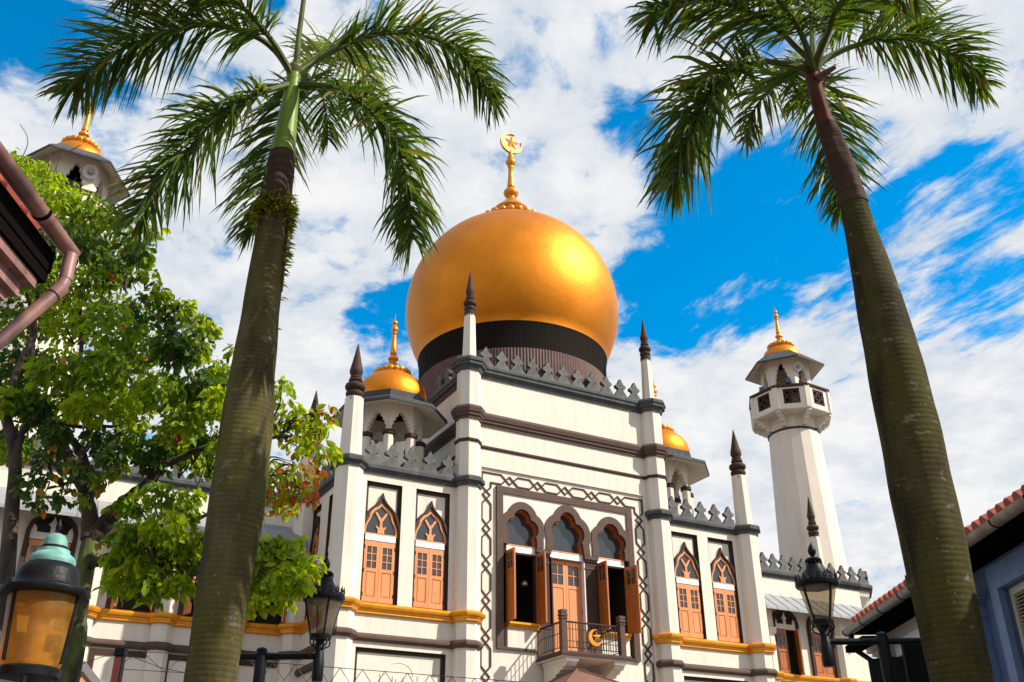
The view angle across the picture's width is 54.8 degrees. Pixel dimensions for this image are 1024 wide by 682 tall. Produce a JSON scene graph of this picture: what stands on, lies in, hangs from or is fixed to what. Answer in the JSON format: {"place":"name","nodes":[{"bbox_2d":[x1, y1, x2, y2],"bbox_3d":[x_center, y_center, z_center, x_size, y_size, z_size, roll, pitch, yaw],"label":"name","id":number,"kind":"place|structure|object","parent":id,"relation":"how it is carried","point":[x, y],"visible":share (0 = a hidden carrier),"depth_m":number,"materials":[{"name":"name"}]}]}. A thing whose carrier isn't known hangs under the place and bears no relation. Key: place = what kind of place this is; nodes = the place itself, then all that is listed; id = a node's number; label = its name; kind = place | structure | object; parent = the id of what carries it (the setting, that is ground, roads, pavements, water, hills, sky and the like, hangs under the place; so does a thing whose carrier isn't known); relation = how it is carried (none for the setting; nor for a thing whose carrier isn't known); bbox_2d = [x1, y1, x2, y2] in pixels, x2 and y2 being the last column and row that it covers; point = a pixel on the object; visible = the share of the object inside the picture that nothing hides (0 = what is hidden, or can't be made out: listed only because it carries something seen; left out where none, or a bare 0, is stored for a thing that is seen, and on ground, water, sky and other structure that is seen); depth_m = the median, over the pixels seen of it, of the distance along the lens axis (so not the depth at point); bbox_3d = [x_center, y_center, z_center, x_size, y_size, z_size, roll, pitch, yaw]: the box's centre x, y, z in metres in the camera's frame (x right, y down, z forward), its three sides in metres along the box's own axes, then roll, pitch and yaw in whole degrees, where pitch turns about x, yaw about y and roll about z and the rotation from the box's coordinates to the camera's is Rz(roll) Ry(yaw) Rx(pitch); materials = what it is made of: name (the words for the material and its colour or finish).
{"place":"outdoors","nodes":[
{"label":"outdoors","id":0,"kind":"place"},
{"bbox_2d":[0,630,13,681],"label":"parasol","id":1,"kind":"object","parent":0,"point":[1,680],"depth_m":5.43,"materials":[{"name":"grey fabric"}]},
{"bbox_2d":[0,0,1023,657],"label":"sky","id":2,"kind":"structure","parent":0,"point":[705,290],"materials":[{"name":"blue"}]},
{"label":"ground","id":3,"kind":"structure","parent":0,"visible":0},
{"bbox_2d":[0,141,80,349],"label":"shophouse","id":4,"kind":"structure","parent":3,"relation":"on","point":[27,254],"depth_m":5.11,"materials":[{"name":"pink paint"}]},
{"bbox_2d":[0,519,90,681],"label":"lantern","id":5,"kind":"object","parent":3,"relation":"on","point":[44,593],"visible":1,"depth_m":4.53,"materials":[{"name":"orange glass"}]},
{"bbox_2d":[0,102,129,448],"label":"minaret","id":6,"kind":"object","parent":3,"relation":"on","point":[72,164],"visible":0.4,"depth_m":34.02,"materials":[{"name":"beige paint"}]},
{"bbox_2d":[83,164,98,178],"bbox_3d":[-14.473,-5.768,34.053,0.479,0.610,0.723,5,-28,-11],"label":"loudspeaker","id":7,"kind":"object","parent":6,"relation":"attached to","point":[90,171],"visible":1,"depth_m":33.87,"materials":[{"name":"grey plastic"}]},
{"bbox_2d":[0,264,149,630],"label":"broadleaf tree","id":8,"kind":"object","parent":3,"relation":"on","point":[25,407],"visible":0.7,"depth_m":11.39,"materials":[{"name":"green plant"}]},
{"bbox_2d":[110,648,128,681],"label":"pole","id":9,"kind":"object","parent":3,"relation":"on","point":[118,663],"visible":1,"depth_m":11.54,"materials":[{"name":"red metal"}]},
{"bbox_2d":[83,649,184,672],"bbox_3d":[-4.425,3.786,11.578,2.332,0.339,0.008,0,-28,0],"label":"wire truss","id":10,"kind":"object","parent":9,"relation":"attached to","point":[147,662],"visible":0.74,"depth_m":11.59,"materials":[{"name":"grey metal"}]},
{"bbox_2d":[244,660,519,681],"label":"wire truss","id":11,"kind":"object","parent":10,"relation":"attached to","point":[372,670],"visible":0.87,"depth_m":11.51,"materials":[{"name":"grey metal"}]},
{"bbox_2d":[7,147,342,681],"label":"broadleaf tree","id":12,"kind":"object","parent":3,"relation":"on","point":[282,573],"visible":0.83,"depth_m":11.22,"materials":[{"name":"green plant"}]},
{"bbox_2d":[20,125,117,202],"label":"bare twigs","id":13,"kind":"object","parent":12,"relation":"attached to","point":[59,160],"visible":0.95,"depth_m":13.00,"materials":[{"name":"brown plant"}]},
{"bbox_2d":[189,556,344,681],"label":"street lamp","id":14,"kind":"object","parent":3,"relation":"on","point":[329,593],"visible":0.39,"depth_m":10.65,"materials":[{"name":"black metal"}]},
{"bbox_2d":[34,0,517,681],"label":"palm tree","id":15,"kind":"object","parent":3,"relation":"on","point":[236,506],"visible":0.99,"depth_m":10.19,"materials":[{"name":"green plant"}]},
{"bbox_2d":[247,179,299,329],"bbox_3d":[-2.465,-0.889,9.955,0.538,1.673,0.358,0,-28,0],"label":"fern","id":16,"kind":"object","parent":15,"relation":"attached to","point":[291,210],"visible":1,"depth_m":10.13,"materials":[{"name":"green plant"}]},
{"bbox_2d":[0,130,872,681],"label":"mosque","id":17,"kind":"structure","parent":3,"relation":"on","point":[508,430],"depth_m":31.78,"materials":[{"name":"beige paint"}]},
{"bbox_2d":[17,513,78,569],"bbox_3d":[-12.975,6.024,27.554,1.360,2.560,0.430,14,-31,-26],"label":"window","id":18,"kind":"structure","parent":17,"relation":"in","point":[38,528],"depth_m":27.78,"materials":[{"name":"brown paint"}]},
{"bbox_2d":[105,525,163,611],"bbox_3d":[-10.856,6.550,28.599,1.360,2.560,0.430,14,-31,-26],"label":"window","id":19,"kind":"structure","parent":17,"relation":"in","point":[127,605],"depth_m":28.21,"materials":[{"name":"brown paint"}]},
{"bbox_2d":[177,537,203,616],"bbox_3d":[-9.123,6.981,29.454,1.360,2.560,0.430,14,-31,-26],"label":"window","id":20,"kind":"structure","parent":17,"relation":"in","point":[180,607],"depth_m":28.74,"materials":[{"name":"brown paint"}]},
{"bbox_2d":[248,582,280,624],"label":"window","id":21,"kind":"structure","parent":17,"relation":"in","point":[269,620],"depth_m":29.98,"materials":[{"name":"brown paint"}]},
{"bbox_2d":[306,516,319,618],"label":"window","id":22,"kind":"structure","parent":17,"relation":"in","point":[314,543],"depth_m":30.56,"materials":[{"name":"brown paint"}]},
{"bbox_2d":[326,518,330,550],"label":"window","id":23,"kind":"structure","parent":17,"relation":"in","point":[328,533],"depth_m":29.46,"materials":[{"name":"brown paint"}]},
{"bbox_2d":[361,493,399,604],"bbox_3d":[-3.766,5.898,28.199,1.240,3.240,0.113,14,-31,-26],"label":"window","id":24,"kind":"structure","parent":17,"relation":"in","point":[382,527],"depth_m":28.13,"materials":[{"name":"orange wood"}]},
{"bbox_2d":[413,501,448,609],"bbox_3d":[-2.401,6.237,28.872,1.240,3.240,0.113,14,-31,-26],"label":"window","id":25,"kind":"structure","parent":17,"relation":"in","point":[431,532],"depth_m":28.81,"materials":[{"name":"brown paint"}]},
{"bbox_2d":[521,557,528,586],"bbox_3d":[0.387,7.093,30.778,0.260,1.060,0.254,14,-31,-26],"label":"hanging lamp","id":26,"kind":"object","parent":17,"relation":"hanging from","point":[524,583],"visible":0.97,"depth_m":30.59,"materials":[{"name":"silver metal"}]},
{"bbox_2d":[552,560,565,651],"bbox_3d":[1.424,8.266,30.417,0.575,3.050,0.066,14,-31,-26],"label":"balcony door","id":27,"kind":"structure","parent":17,"relation":"in","point":[558,567],"depth_m":30.69,"materials":[{"name":"orange wood"}]},
{"bbox_2d":[565,561,583,651],"bbox_3d":[1.935,8.393,30.669,0.575,3.050,0.066,14,-31,-26],"label":"balcony door","id":28,"kind":"structure","parent":17,"relation":"in","point":[573,588],"depth_m":30.78,"materials":[{"name":"orange wood"}]},
{"bbox_2d":[674,542,703,638],"bbox_3d":[5.879,8.293,32.956,1.240,3.240,0.113,14,-31,-26],"label":"window","id":29,"kind":"structure","parent":17,"relation":"in","point":[686,567],"depth_m":32.90,"materials":[{"name":"brown paint"}]},
{"bbox_2d":[710,547,740,642],"bbox_3d":[7.245,8.632,33.629,1.240,3.240,0.113,14,-31,-26],"label":"window","id":30,"kind":"structure","parent":17,"relation":"in","point":[723,573],"depth_m":33.57,"materials":[{"name":"brown paint"}]},
{"bbox_2d":[772,610,804,674],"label":"window","id":31,"kind":"structure","parent":17,"relation":"in","point":[782,619],"depth_m":39.50,"materials":[{"name":"brown paint"}]},
{"bbox_2d":[806,614,839,677],"bbox_3d":[12.545,12.312,40.046,1.360,2.560,0.240,14,-31,-26],"label":"window","id":32,"kind":"structure","parent":17,"relation":"in","point":[808,625],"depth_m":39.90,"materials":[{"name":"brown paint"}]},
{"bbox_2d":[745,306,848,578],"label":"minaret","id":33,"kind":"object","parent":3,"relation":"on","point":[790,422],"visible":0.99,"depth_m":46.34,"materials":[{"name":"beige paint"}]},
{"bbox_2d":[785,377,791,383],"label":"floodlight","id":34,"kind":"object","parent":33,"relation":"attached to","point":[787,380],"visible":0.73,"depth_m":47.50,"materials":[{"name":"grey"}]},
{"bbox_2d":[794,362,802,370],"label":"loudspeaker","id":35,"kind":"object","parent":33,"relation":"attached to","point":[798,366],"visible":0.98,"depth_m":47.86,"materials":[{"name":"grey plastic"}]},
{"bbox_2d":[841,579,929,681],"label":"shophouse","id":36,"kind":"structure","parent":3,"relation":"on","point":[891,613],"depth_m":14.85,"materials":[{"name":"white paint"}]},
{"bbox_2d":[964,484,1023,681],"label":"shophouse","id":37,"kind":"structure","parent":3,"relation":"on","point":[995,538],"depth_m":11.79,"materials":[{"name":"blue paint"}]},
{"label":"street","id":38,"kind":"structure","parent":0,"visible":0},
{"bbox_2d":[622,0,1008,681],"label":"palm tree","id":39,"kind":"object","parent":38,"relation":"on","point":[934,546],"visible":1,"depth_m":9.13,"materials":[{"name":"green plant"}]},
{"bbox_2d":[794,542,920,681],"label":"street lamp","id":40,"kind":"object","parent":38,"relation":"on","point":[816,577],"visible":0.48,"depth_m":10.69,"materials":[{"name":"black metal"}]}
]}

